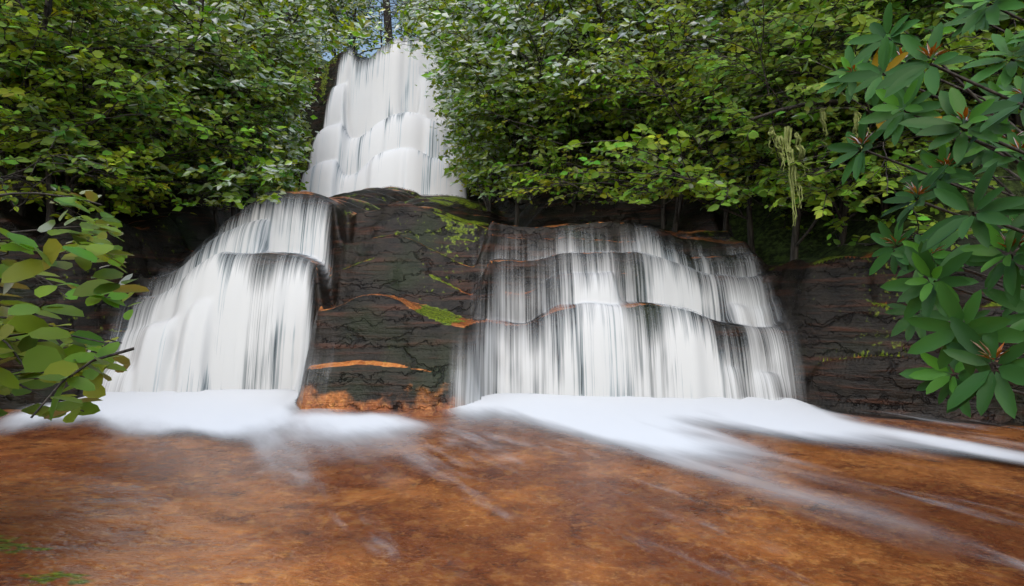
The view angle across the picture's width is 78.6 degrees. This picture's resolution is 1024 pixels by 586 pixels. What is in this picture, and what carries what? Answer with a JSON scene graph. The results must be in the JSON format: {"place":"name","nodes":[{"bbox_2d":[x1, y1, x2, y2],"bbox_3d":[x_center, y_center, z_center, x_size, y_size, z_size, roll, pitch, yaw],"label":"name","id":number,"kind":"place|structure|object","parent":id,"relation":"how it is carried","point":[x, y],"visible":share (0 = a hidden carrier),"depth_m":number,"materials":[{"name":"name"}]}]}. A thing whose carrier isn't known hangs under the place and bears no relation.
{"place":"outdoors","nodes":[
{"label":"outdoors","id":0,"kind":"place"},
{"bbox_2d":[308,0,428,60],"label":"sky","id":1,"kind":"structure","parent":0,"point":[373,52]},
{"bbox_2d":[0,7,1023,585],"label":"ground","id":2,"kind":"structure","parent":0,"point":[406,299],"depth_m":4.50,"materials":[{"name":"brown stone"}]},
{"bbox_2d":[0,190,148,422],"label":"leafy shrub","id":3,"kind":"object","parent":2,"relation":"on","point":[64,362],"visible":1,"depth_m":2.23,"materials":[{"name":"green plant"}]},
{"bbox_2d":[0,0,316,231],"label":"trees","id":4,"kind":"object","parent":2,"relation":"on","point":[58,161],"visible":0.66,"depth_m":7.07,"materials":[{"name":"green plant"}]},
{"bbox_2d":[0,0,331,216],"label":"trees","id":5,"kind":"object","parent":2,"relation":"on","point":[64,133],"visible":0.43,"depth_m":6.82,"materials":[{"name":"green plant"}]},
{"bbox_2d":[3,0,361,212],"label":"trees","id":6,"kind":"object","parent":2,"relation":"on","point":[273,37],"visible":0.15,"depth_m":9.22,"materials":[{"name":"green plant"}]},
{"bbox_2d":[7,0,466,216],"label":"trees","id":7,"kind":"object","parent":2,"relation":"on","point":[233,84],"visible":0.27,"depth_m":9.03,"materials":[{"name":"green plant"}]},
{"bbox_2d":[180,0,464,150],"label":"trees","id":8,"kind":"object","parent":2,"relation":"on","point":[327,19],"visible":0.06,"depth_m":18.36,"materials":[{"name":"green plant"}]},
{"bbox_2d":[299,39,465,197],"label":"falls","id":9,"kind":"structure","parent":2,"relation":"on","point":[396,151],"depth_m":16.73,"materials":[{"name":"liquid"}]},
{"bbox_2d":[102,203,793,405],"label":"falls","id":10,"kind":"structure","parent":2,"relation":"on","point":[212,323],"depth_m":6.64,"materials":[{"name":"liquid"}]},
{"bbox_2d":[347,0,580,203],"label":"trees","id":11,"kind":"object","parent":2,"relation":"on","point":[377,27],"visible":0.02,"depth_m":14.63,"materials":[{"name":"green plant"}]},
{"bbox_2d":[394,0,727,225],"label":"trees","id":12,"kind":"object","parent":2,"relation":"on","point":[471,160],"visible":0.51,"depth_m":9.92,"materials":[{"name":"green plant"}]},
{"bbox_2d":[293,0,894,48],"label":"tall trees","id":13,"kind":"object","parent":2,"relation":"on","point":[387,18],"depth_m":24.63,"materials":[{"name":"brown plant"}]},
{"bbox_2d":[331,0,919,200],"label":"trees","id":14,"kind":"object","parent":2,"relation":"on","point":[518,19],"visible":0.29,"depth_m":9.64,"materials":[{"name":"green plant"}]},
{"bbox_2d":[449,0,1023,260],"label":"trees","id":15,"kind":"object","parent":2,"relation":"on","point":[820,190],"visible":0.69,"depth_m":6.81,"materials":[{"name":"green plant"}]},
{"bbox_2d":[768,108,872,226],"bbox_3d":[2.723,-1.157,5.613,0.775,1.122,0.498,0,0,0],"label":"moss","id":16,"kind":"object","parent":15,"relation":"attached to","point":[786,142],"visible":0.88,"depth_m":5.59,"materials":[{"name":"green plant"}]},
{"bbox_2d":[750,99,920,159],"bbox_3d":[3.321,-1.490,6.130,2.449,0.780,0.134,0,0,-23],"label":"bough","id":17,"kind":"object","parent":15,"relation":"attached to","point":[832,102],"visible":0.34,"depth_m":5.93,"materials":[{"name":"brown plant"}]},
{"bbox_2d":[665,0,1023,197],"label":"trees","id":18,"kind":"object","parent":2,"relation":"on","point":[731,25],"visible":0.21,"depth_m":6.46,"materials":[{"name":"green plant"}]},
{"bbox_2d":[816,0,1023,418],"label":"rhododendron","id":19,"kind":"object","parent":2,"relation":"on","point":[942,314],"visible":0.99,"depth_m":2.03,"materials":[{"name":"green plant"}]},
{"bbox_2d":[846,42,1023,361],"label":"rhododendron trusses","id":20,"kind":"object","parent":19,"relation":"attached to","point":[965,111],"visible":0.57,"depth_m":2.18,"materials":[{"name":"orange plant"}]},
{"bbox_2d":[6,389,1023,462],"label":"foam","id":21,"kind":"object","parent":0,"point":[667,427],"depth_m":5.43,"materials":[{"name":"liquid"}]}
]}

